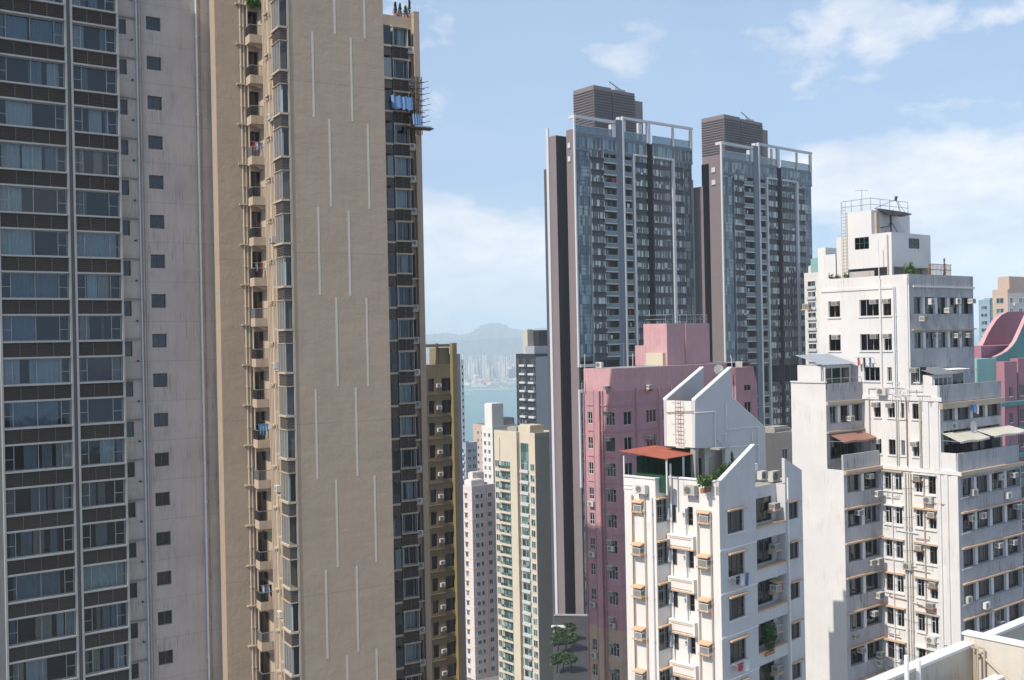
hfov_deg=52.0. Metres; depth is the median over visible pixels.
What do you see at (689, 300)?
window
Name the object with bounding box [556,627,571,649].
street tree
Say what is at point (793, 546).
window
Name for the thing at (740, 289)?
window
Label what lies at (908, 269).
potted plant
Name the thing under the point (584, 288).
window
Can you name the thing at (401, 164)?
window
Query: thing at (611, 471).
window
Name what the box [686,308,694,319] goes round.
window
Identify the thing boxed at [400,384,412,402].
window
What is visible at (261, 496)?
window
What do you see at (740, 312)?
window
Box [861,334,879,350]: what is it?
window
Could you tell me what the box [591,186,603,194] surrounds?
window
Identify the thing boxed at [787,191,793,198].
window
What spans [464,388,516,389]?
breakwater
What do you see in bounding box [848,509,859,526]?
window
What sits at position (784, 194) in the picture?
window
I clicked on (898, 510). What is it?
window
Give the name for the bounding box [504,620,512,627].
window
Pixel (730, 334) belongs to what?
window
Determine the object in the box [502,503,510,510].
window
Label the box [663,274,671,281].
window
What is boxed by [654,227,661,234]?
window
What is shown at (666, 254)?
window
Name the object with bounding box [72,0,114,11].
window
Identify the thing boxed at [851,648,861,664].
window
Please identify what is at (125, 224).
window
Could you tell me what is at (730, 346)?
window
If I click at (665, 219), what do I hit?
window
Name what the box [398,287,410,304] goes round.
window
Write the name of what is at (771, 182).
window
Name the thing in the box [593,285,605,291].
window
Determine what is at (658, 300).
window
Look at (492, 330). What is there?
hills
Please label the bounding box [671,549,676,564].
window
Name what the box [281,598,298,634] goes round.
bay window
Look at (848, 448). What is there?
window
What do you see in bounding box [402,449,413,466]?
window
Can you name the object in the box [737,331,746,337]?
window
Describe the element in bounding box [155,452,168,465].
window
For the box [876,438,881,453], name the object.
window
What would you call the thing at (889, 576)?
window
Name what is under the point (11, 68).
window
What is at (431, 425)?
window
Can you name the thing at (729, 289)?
window
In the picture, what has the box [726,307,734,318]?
window
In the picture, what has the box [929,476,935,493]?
window
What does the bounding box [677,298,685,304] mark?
window
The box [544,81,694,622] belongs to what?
apartment tower
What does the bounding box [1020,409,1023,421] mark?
window
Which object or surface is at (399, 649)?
bay window
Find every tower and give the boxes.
[0,0,222,679]
[209,0,431,679]
[464,357,467,378]
[469,356,472,378]
[474,359,476,374]
[477,353,481,378]
[482,355,486,378]
[489,361,491,378]
[492,352,496,377]
[499,355,502,378]
[504,357,507,377]
[508,355,511,366]
[516,329,548,429]
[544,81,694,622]
[692,112,811,428]
[804,258,819,364]
[818,247,836,353]
[978,298,992,342]
[992,276,1023,318]
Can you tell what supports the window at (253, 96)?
in the apartment tower at (321, 372)
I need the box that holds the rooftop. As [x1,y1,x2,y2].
[867,616,1023,679]
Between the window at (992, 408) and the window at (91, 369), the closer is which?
the window at (91, 369)
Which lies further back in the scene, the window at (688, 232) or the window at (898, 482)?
the window at (688, 232)
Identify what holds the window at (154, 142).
in the apartment tower at (109, 533)
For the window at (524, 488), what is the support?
in the apartment block at (523, 540)
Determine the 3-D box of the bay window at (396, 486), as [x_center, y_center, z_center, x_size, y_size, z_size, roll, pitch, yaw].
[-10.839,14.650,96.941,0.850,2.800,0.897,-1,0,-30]
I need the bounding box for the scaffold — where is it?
[406,76,433,134]
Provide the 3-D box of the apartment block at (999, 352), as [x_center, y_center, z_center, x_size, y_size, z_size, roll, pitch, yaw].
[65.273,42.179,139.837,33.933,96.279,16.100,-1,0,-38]
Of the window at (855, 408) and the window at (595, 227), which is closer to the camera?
the window at (855, 408)
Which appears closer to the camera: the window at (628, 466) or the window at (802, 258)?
the window at (628, 466)
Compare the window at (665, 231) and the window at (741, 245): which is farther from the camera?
the window at (741, 245)
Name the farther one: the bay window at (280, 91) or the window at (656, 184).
the window at (656, 184)
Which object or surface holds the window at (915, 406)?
in the apartment block at (912, 499)
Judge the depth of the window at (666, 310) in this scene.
281.87 m
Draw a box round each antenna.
[714,364,723,374]
[730,355,741,367]
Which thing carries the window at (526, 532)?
in the apartment block at (523, 540)
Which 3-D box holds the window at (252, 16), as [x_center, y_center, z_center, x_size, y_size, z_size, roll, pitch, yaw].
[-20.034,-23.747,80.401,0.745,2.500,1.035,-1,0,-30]
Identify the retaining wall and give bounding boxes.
[554,614,588,628]
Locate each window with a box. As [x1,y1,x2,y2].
[0,12,62,44]
[0,56,63,86]
[0,99,64,129]
[0,142,65,171]
[0,186,66,213]
[0,229,66,255]
[1,272,67,297]
[2,316,68,340]
[3,358,69,384]
[4,400,70,427]
[5,442,71,471]
[6,484,72,514]
[7,526,72,558]
[7,569,73,601]
[8,611,74,644]
[9,653,75,679]
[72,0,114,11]
[72,23,114,51]
[73,65,115,93]
[74,107,116,134]
[75,149,117,175]
[76,190,118,216]
[77,232,118,257]
[77,274,119,298]
[78,316,120,339]
[79,356,121,381]
[80,397,122,423]
[81,438,123,465]
[82,479,123,506]
[82,520,124,548]
[83,561,125,590]
[84,603,126,631]
[85,644,127,673]
[118,19,125,33]
[119,59,125,74]
[120,99,126,114]
[121,140,127,154]
[122,180,128,194]
[122,220,129,235]
[123,261,129,275]
[124,301,130,315]
[125,341,131,355]
[126,381,132,396]
[126,422,133,436]
[127,462,133,476]
[128,502,134,517]
[129,542,135,557]
[130,583,136,597]
[130,623,137,638]
[131,663,137,678]
[146,17,159,30]
[147,56,160,70]
[147,96,160,109]
[148,136,161,149]
[149,176,162,188]
[150,215,163,228]
[151,255,164,267]
[151,295,164,307]
[152,334,165,346]
[153,373,166,386]
[154,413,167,426]
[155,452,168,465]
[155,492,168,505]
[156,531,169,545]
[157,571,170,584]
[158,610,171,624]
[159,650,172,664]
[248,11,256,33]
[248,51,257,74]
[249,91,258,115]
[250,131,259,155]
[251,171,260,196]
[252,211,260,236]
[252,251,261,277]
[253,292,262,317]
[254,331,263,358]
[255,371,264,398]
[256,411,264,439]
[256,451,265,480]
[257,491,266,520]
[258,531,267,561]
[259,571,268,601]
[260,611,269,642]
[260,651,269,679]
[270,0,287,33]
[270,39,288,76]
[271,83,289,118]
[272,126,289,161]
[273,170,290,203]
[274,213,291,245]
[275,256,292,288]
[276,300,293,330]
[276,343,294,373]
[278,386,295,417]
[278,428,296,460]
[279,471,296,503]
[280,513,297,547]
[281,555,298,590]
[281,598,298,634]
[283,640,300,677]
[383,24,391,57]
[384,57,391,89]
[385,90,392,122]
[385,123,393,154]
[386,156,393,187]
[386,188,394,219]
[387,221,395,252]
[388,254,395,284]
[388,287,396,317]
[389,320,397,349]
[390,353,397,382]
[390,385,398,415]
[391,418,399,448]
[392,450,399,481]
[392,483,400,514]
[393,28,405,45]
[393,515,401,547]
[394,60,406,78]
[394,93,406,110]
[394,548,401,579]
[394,580,402,612]
[395,125,407,142]
[395,613,403,645]
[396,158,408,175]
[396,190,408,207]
[396,646,403,678]
[397,222,409,240]
[398,255,410,272]
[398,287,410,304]
[399,320,411,337]
[400,352,411,369]
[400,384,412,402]
[401,417,413,434]
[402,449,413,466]
[402,481,414,499]
[403,514,415,531]
[404,546,415,564]
[404,578,416,596]
[405,611,417,629]
[406,643,417,661]
[406,676,418,679]
[428,379,433,391]
[429,401,433,413]
[429,423,434,435]
[430,445,434,457]
[430,467,435,480]
[431,489,435,502]
[431,512,436,524]
[431,534,436,546]
[432,556,436,568]
[432,578,437,590]
[433,600,437,613]
[433,622,438,635]
[434,645,438,657]
[434,667,439,679]
[441,378,450,390]
[442,400,450,412]
[442,422,450,434]
[443,444,451,456]
[443,466,451,478]
[444,487,452,500]
[444,509,452,522]
[445,531,453,544]
[445,553,453,566]
[445,575,454,588]
[446,597,454,610]
[446,619,454,632]
[447,641,455,654]
[447,663,455,676]
[499,671,513,679]
[501,460,509,465]
[501,471,509,476]
[501,482,510,489]
[501,492,510,499]
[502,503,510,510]
[502,514,510,519]
[502,524,511,532]
[502,535,511,542]
[502,545,511,553]
[503,556,511,562]
[503,567,511,573]
[503,577,512,585]
[503,588,512,596]
[504,599,512,607]
[504,609,512,616]
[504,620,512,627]
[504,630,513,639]
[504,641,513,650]
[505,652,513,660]
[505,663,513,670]
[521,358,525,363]
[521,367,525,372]
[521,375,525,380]
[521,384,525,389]
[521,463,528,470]
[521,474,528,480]
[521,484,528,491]
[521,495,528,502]
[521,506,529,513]
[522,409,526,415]
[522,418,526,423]
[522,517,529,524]
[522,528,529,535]
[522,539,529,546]
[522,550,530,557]
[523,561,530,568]
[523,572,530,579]
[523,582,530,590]
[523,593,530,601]
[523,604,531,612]
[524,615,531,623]
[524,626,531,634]
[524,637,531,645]
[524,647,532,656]
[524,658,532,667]
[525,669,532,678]
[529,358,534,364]
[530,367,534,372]
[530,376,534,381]
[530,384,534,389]
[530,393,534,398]
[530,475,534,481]
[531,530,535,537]
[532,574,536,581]
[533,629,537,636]
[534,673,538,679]
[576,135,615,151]
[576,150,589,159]
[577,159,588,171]
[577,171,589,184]
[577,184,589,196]
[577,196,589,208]
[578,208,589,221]
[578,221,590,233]
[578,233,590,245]
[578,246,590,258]
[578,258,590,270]
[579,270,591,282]
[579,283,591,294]
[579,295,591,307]
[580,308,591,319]
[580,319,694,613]
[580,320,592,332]
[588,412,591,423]
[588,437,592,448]
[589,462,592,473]
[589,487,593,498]
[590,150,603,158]
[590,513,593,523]
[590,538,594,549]
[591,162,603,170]
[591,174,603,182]
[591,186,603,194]
[591,563,594,574]
[592,199,604,206]
[592,211,604,218]
[592,223,604,231]
[592,236,604,243]
[592,588,595,599]
[593,248,605,255]
[593,260,605,267]
[593,272,605,279]
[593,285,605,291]
[593,639,596,650]
[593,664,596,675]
[594,297,606,304]
[594,309,606,316]
[594,322,606,328]
[606,412,614,425]
[606,438,614,450]
[607,463,615,476]
[608,489,615,502]
[608,515,616,528]
[609,541,616,553]
[609,566,617,579]
[610,592,617,605]
[611,643,618,656]
[611,669,619,679]
[624,142,646,154]
[624,411,631,424]
[624,437,631,449]
[625,462,632,474]
[635,156,646,163]
[635,167,646,175]
[635,179,646,186]
[636,191,647,198]
[636,203,647,210]
[636,215,647,222]
[636,226,647,233]
[637,238,647,245]
[637,250,648,257]
[637,262,648,269]
[637,274,648,280]
[638,286,648,292]
[638,298,649,304]
[638,309,649,316]
[646,409,655,422]
[647,434,656,445]
[652,146,692,161]
[652,160,660,165]
[653,169,660,176]
[653,181,660,188]
[653,192,660,200]
[653,204,661,211]
[654,216,661,223]
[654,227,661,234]
[654,239,661,246]
[654,251,662,258]
[654,262,662,269]
[655,274,662,281]
[655,286,662,292]
[655,297,662,304]
[655,309,663,316]
[656,499,666,522]
[657,541,667,565]
[658,584,668,607]
[659,626,669,650]
[660,169,669,178]
[660,669,669,679]
[661,161,669,166]
[661,181,669,189]
[661,193,669,200]
[661,204,670,212]
[661,227,670,235]
[662,216,670,224]
[662,239,670,246]
[662,250,671,258]
[662,262,671,269]
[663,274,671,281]
[663,285,671,292]
[663,297,671,304]
[663,308,672,316]
[670,505,675,521]
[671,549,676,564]
[672,633,678,649]
[673,591,677,606]
[675,163,682,168]
[675,171,683,179]
[675,183,683,190]
[675,194,683,202]
[676,206,683,213]
[676,217,684,224]
[676,229,684,236]
[676,240,684,247]
[677,252,684,259]
[677,263,684,270]
[677,275,685,281]
[677,286,685,293]
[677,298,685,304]
[678,309,685,315]
[683,164,691,172]
[683,172,691,183]
[683,183,691,194]
[683,194,691,205]
[684,206,692,217]
[684,217,692,228]
[684,229,692,239]
[684,240,692,251]
[684,251,692,262]
[685,263,693,273]
[685,274,693,285]
[685,285,693,296]
[685,297,693,307]
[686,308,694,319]
[688,507,692,525]
[689,551,693,568]
[690,594,694,610]
[691,637,695,653]
[723,160,753,174]
[723,174,732,182]
[723,182,732,193]
[723,193,732,205]
[724,205,732,216]
[724,216,733,227]
[724,228,733,239]
[724,239,733,250]
[725,250,733,261]
[725,262,734,273]
[725,273,734,284]
[725,285,734,295]
[725,296,734,307]
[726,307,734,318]
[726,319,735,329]
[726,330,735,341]
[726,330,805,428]
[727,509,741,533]
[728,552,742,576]
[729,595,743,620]
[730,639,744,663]
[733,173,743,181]
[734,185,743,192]
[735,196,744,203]
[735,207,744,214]
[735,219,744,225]
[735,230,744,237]
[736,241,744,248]
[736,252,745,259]
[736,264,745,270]
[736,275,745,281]
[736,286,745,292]
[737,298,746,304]
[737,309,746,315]
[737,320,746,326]
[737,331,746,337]
[744,385,749,390]
[744,401,750,412]
[756,496,770,522]
[757,537,771,563]
[758,578,772,604]
[758,619,772,645]
[759,661,773,679]
[760,166,776,177]
[768,179,776,185]
[768,189,776,196]
[768,200,777,207]
[769,211,777,218]
[769,222,777,228]
[769,233,777,239]
[769,244,777,250]
[770,255,778,261]
[770,266,778,272]
[770,276,778,282]
[770,287,778,293]
[770,298,778,304]
[771,309,779,315]
[771,320,779,326]
[780,170,811,183]
[781,182,787,187]
[781,191,787,197]
[781,201,787,208]
[781,212,787,219]
[781,448,787,458]
[782,223,787,229]
[782,234,788,240]
[782,244,788,251]
[782,255,788,261]
[783,266,788,272]
[783,277,789,283]
[783,287,789,293]
[783,298,789,304]
[783,309,789,315]
[784,320,789,326]
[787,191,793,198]
[787,212,794,220]
[788,202,794,209]
[788,223,794,230]
[788,244,795,251]
[788,255,795,262]
[789,234,794,241]
[789,266,795,272]
[789,276,795,283]
[789,287,795,294]
[789,308,796,315]
[789,319,796,325]
[789,502,796,518]
[790,298,796,304]
[790,542,797,558]
[790,582,798,598]
[791,622,798,639]
[792,662,799,679]
[799,193,804,200]
[799,203,804,210]
[799,214,805,221]
[799,224,805,231]
[800,235,805,241]
[800,246,805,252]
[800,256,805,262]
[800,267,806,273]
[804,186,810,193]
[804,193,810,203]
[805,203,811,214]
[805,214,811,224]
[805,224,811,234]
[805,235,811,245]
[805,245,811,255]
[806,256,811,265]
[807,281,814,286]
[808,291,815,296]
[808,302,815,306]
[808,312,815,317]
[808,323,815,327]
[808,333,815,338]
[809,344,816,348]
[829,301,839,317]
[830,335,840,350]
[830,406,835,422]
[830,435,838,457]
[838,440,853,456]
[840,405,846,421]
[847,474,858,491]
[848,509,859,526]
[849,543,859,560]
[849,577,860,595]
[850,612,861,629]
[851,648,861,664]
[852,404,858,420]
[855,237,868,249]
[860,299,878,315]
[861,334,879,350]
[864,471,875,488]
[864,505,876,522]
[865,367,879,380]
[865,539,876,556]
[866,573,877,590]
[867,607,878,624]
[867,640,878,658]
[875,402,880,416]
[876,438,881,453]
[884,298,890,315]
[884,334,891,350]
[885,472,890,488]
[886,506,891,522]
[886,539,892,556]
[887,573,892,590]
[888,367,891,380]
[888,607,893,624]
[888,641,894,657]
[889,403,894,417]
[889,439,895,454]
[895,473,901,489]
[896,507,901,523]
[896,541,902,558]
[897,575,903,592]
[898,609,903,626]
[899,643,904,660]
[901,403,903,417]
[902,440,904,455]
[909,238,918,248]
[913,403,918,418]
[914,297,919,313]
[914,332,920,348]
[914,441,919,456]
[915,367,925,381]
[916,475,921,492]
[916,510,922,526]
[917,544,923,561]
[918,579,923,596]
[918,613,924,630]
[919,648,925,657]
[925,297,932,313]
[926,332,933,347]
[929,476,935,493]
[930,511,936,528]
[930,546,936,563]
[931,581,937,598]
[932,616,938,634]
[937,297,944,313]
[938,332,945,347]
[940,429,963,452]
[943,402,952,420]
[944,431,949,452]
[950,298,956,313]
[950,331,957,346]
[957,400,967,419]
[961,298,967,313]
[962,331,968,346]
[962,478,971,495]
[963,513,971,531]
[963,548,972,566]
[964,427,977,451]
[964,584,973,602]
[965,619,973,630]
[973,399,982,417]
[976,475,986,492]
[977,509,987,527]
[978,425,991,449]
[978,544,987,562]
[979,579,988,597]
[979,613,989,631]
[987,397,996,415]
[992,472,1001,489]
[992,506,1002,523]
[993,540,1002,558]
[994,574,1003,592]
[994,608,1004,626]
[996,298,1003,302]
[996,308,1003,313]
[1006,469,1015,486]
[1007,503,1016,520]
[1008,536,1017,553]
[1008,570,1017,587]
[1009,387,1012,396]
[1009,603,1018,621]
[1010,413,1013,422]
[1019,384,1023,395]
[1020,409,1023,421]
[1020,435,1023,447]
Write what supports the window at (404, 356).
in the apartment tower at (321, 372)
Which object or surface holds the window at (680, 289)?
in the apartment tower at (618, 224)
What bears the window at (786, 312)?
in the apartment tower at (752, 229)
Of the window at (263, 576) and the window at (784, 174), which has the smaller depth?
the window at (263, 576)
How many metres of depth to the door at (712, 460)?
76.23 m
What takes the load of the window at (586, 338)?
in the apartment tower at (618, 224)
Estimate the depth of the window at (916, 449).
91.12 m
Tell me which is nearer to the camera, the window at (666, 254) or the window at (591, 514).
the window at (591, 514)
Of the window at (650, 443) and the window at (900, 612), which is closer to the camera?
the window at (900, 612)
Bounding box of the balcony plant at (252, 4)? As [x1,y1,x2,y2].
[244,0,260,8]
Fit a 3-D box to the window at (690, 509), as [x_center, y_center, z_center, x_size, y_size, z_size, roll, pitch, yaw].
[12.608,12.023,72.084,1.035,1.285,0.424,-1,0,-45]
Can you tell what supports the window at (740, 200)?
in the apartment tower at (752, 229)
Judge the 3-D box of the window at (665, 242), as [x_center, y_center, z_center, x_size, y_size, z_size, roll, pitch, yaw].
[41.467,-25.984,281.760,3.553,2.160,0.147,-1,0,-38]
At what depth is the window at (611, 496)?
123.94 m
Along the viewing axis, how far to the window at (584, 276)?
263.40 m
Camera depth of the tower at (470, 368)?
4381.98 m
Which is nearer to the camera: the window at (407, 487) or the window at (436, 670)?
the window at (407, 487)
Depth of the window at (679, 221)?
284.53 m
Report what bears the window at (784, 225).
in the apartment tower at (752, 229)
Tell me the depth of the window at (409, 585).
99.15 m
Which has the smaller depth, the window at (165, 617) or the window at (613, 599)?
the window at (165, 617)
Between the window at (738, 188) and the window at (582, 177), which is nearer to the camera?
the window at (582, 177)
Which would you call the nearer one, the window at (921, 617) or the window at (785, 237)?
the window at (921, 617)
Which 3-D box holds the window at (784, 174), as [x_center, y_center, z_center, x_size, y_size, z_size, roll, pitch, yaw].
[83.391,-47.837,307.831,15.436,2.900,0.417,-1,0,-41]
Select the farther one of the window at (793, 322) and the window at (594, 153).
the window at (793, 322)
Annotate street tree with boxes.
[548,653,563,672]
[549,635,564,651]
[551,626,561,635]
[555,651,565,671]
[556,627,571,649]
[561,652,578,672]
[563,621,576,631]
[565,631,580,651]
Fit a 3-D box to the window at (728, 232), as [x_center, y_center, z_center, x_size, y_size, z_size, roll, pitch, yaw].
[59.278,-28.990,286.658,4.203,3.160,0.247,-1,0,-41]
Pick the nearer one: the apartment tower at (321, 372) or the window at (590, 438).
the apartment tower at (321, 372)
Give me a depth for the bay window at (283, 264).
74.28 m
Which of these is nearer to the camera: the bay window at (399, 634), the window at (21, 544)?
the window at (21, 544)
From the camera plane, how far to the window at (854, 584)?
91.81 m
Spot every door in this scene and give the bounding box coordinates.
[699,458,701,476]
[709,457,716,474]
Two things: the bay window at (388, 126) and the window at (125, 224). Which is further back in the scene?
the bay window at (388, 126)
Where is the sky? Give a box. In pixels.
[383,0,1023,334]
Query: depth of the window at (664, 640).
72.54 m
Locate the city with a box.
[464,362,515,378]
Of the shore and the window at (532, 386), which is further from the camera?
the shore
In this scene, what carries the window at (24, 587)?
in the apartment tower at (109, 533)
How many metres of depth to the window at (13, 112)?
75.47 m
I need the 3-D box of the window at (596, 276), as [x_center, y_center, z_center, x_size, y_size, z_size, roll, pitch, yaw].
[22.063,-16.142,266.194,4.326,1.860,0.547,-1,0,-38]
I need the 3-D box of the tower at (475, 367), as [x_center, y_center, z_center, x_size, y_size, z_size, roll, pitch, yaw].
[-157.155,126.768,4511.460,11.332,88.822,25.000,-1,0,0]
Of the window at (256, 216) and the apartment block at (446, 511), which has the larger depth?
the apartment block at (446, 511)
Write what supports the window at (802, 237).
in the apartment tower at (752, 229)
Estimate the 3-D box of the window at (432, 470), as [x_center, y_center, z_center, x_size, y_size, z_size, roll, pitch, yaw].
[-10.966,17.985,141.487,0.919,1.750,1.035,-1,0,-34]
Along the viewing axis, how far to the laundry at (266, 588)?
79.36 m
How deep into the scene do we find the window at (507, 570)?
294.71 m
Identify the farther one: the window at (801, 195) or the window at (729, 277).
the window at (801, 195)
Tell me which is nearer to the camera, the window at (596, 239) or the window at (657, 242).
the window at (596, 239)
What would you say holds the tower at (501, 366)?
on the shore
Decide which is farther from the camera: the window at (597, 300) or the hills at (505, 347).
the hills at (505, 347)
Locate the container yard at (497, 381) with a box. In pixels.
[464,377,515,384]
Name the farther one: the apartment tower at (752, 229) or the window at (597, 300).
the apartment tower at (752, 229)
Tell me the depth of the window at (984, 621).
91.05 m
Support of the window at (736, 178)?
in the apartment tower at (752, 229)
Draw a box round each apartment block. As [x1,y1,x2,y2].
[426,343,466,679]
[460,359,464,440]
[462,441,477,483]
[463,471,498,679]
[473,423,484,471]
[482,402,516,482]
[494,424,553,679]
[583,314,757,679]
[623,367,805,679]
[765,425,791,477]
[790,198,1023,679]
[974,311,1023,588]
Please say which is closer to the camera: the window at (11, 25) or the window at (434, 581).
the window at (11, 25)
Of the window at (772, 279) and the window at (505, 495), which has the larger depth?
the window at (772, 279)
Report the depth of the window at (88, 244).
77.73 m
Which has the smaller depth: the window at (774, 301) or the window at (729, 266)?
the window at (729, 266)
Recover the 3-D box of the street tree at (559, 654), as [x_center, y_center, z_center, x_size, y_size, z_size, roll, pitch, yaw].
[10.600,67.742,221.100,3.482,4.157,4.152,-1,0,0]
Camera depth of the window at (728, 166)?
289.15 m
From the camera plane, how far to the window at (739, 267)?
289.33 m
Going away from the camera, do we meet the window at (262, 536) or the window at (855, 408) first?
the window at (262, 536)
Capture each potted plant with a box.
[695,473,709,492]
[702,477,711,492]
[706,475,714,491]
[711,470,719,481]
[715,465,726,476]
[729,452,733,464]
[902,261,918,273]
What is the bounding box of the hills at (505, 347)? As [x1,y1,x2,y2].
[426,335,978,364]
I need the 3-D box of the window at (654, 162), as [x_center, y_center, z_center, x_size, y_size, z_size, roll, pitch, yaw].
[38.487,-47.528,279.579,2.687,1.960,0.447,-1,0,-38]
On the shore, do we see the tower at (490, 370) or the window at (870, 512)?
the tower at (490, 370)
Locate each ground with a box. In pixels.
[467,675,498,679]
[553,623,589,679]
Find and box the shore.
[464,384,516,385]
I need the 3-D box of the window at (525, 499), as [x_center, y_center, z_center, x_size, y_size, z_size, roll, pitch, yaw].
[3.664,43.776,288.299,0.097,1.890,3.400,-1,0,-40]
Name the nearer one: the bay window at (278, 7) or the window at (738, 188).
the bay window at (278, 7)
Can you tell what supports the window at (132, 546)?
in the apartment tower at (109, 533)
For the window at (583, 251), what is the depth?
263.34 m
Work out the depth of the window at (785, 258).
303.40 m
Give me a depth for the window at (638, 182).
275.44 m
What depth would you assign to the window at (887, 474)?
93.33 m
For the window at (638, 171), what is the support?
in the apartment tower at (618, 224)
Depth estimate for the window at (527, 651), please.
288.31 m
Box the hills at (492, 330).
[426,323,978,341]
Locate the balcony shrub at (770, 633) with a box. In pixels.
[760,621,777,656]
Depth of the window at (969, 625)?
89.49 m
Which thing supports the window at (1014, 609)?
in the apartment block at (912, 499)
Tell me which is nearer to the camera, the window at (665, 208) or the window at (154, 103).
the window at (154, 103)
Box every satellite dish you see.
[874,196,911,232]
[967,421,977,432]
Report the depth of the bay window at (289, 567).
74.44 m
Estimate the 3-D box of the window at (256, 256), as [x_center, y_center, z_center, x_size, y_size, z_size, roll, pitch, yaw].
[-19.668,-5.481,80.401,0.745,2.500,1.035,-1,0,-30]
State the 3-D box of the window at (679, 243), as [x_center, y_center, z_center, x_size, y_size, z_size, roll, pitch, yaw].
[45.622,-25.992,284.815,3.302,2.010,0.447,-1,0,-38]
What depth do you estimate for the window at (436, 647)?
141.13 m
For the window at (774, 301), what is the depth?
299.42 m
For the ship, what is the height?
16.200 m
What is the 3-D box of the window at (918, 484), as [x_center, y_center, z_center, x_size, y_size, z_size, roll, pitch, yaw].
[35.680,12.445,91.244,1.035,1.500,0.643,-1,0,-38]
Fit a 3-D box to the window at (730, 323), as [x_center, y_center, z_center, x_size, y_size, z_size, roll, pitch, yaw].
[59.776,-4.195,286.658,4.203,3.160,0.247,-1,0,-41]
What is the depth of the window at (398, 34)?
98.33 m
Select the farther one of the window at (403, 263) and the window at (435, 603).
the window at (435, 603)
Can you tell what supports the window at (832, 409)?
in the apartment block at (912, 499)
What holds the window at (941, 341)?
in the apartment block at (912, 499)
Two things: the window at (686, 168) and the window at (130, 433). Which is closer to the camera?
the window at (130, 433)
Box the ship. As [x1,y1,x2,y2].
[471,382,487,386]
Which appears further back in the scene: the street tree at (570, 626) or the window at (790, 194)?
the window at (790, 194)
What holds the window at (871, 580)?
in the apartment block at (912, 499)
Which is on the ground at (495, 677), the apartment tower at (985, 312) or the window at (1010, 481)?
the apartment tower at (985, 312)
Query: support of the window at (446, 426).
in the apartment block at (446, 511)
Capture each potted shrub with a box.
[393,1,397,15]
[397,3,402,16]
[403,5,407,17]
[407,0,411,17]
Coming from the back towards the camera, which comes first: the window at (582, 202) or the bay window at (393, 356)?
the window at (582, 202)
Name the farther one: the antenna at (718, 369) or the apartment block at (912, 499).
the apartment block at (912, 499)
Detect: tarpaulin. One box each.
[391,94,412,110]
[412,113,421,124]
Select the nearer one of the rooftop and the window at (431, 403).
the rooftop
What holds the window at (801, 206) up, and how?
in the apartment tower at (752, 229)
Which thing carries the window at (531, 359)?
in the apartment tower at (532, 382)
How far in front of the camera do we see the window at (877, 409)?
93.97 m
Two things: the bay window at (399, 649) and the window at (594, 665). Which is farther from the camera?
the window at (594, 665)
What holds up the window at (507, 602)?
in the apartment block at (523, 540)
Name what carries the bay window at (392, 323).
in the apartment tower at (321, 372)
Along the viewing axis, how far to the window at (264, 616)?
79.96 m
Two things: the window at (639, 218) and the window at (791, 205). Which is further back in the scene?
the window at (791, 205)
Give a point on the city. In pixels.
(511, 372)
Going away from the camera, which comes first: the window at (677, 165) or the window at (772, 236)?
the window at (677, 165)
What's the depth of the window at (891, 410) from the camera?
92.89 m
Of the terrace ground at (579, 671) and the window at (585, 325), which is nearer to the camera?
the terrace ground at (579, 671)
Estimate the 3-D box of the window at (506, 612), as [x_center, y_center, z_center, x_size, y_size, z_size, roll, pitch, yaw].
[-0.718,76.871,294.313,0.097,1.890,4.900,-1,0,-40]
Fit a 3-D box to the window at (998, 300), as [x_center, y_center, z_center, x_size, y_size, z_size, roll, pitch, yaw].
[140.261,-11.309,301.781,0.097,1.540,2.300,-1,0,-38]
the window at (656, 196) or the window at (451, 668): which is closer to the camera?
the window at (451, 668)
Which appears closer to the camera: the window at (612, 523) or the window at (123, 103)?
the window at (123, 103)
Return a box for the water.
[464,385,516,440]
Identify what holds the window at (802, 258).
in the apartment tower at (752, 229)
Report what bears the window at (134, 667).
in the apartment tower at (109, 533)
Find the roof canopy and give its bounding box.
[619,445,700,494]
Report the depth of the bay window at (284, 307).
74.44 m
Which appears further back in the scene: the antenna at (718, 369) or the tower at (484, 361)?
the tower at (484, 361)
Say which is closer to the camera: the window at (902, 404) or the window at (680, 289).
the window at (902, 404)
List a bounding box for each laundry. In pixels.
[250,141,262,153]
[252,262,264,273]
[258,423,268,435]
[260,584,271,596]
[733,572,749,585]
[736,657,752,671]
[855,357,874,367]
[971,404,978,413]
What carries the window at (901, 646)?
in the apartment block at (912, 499)

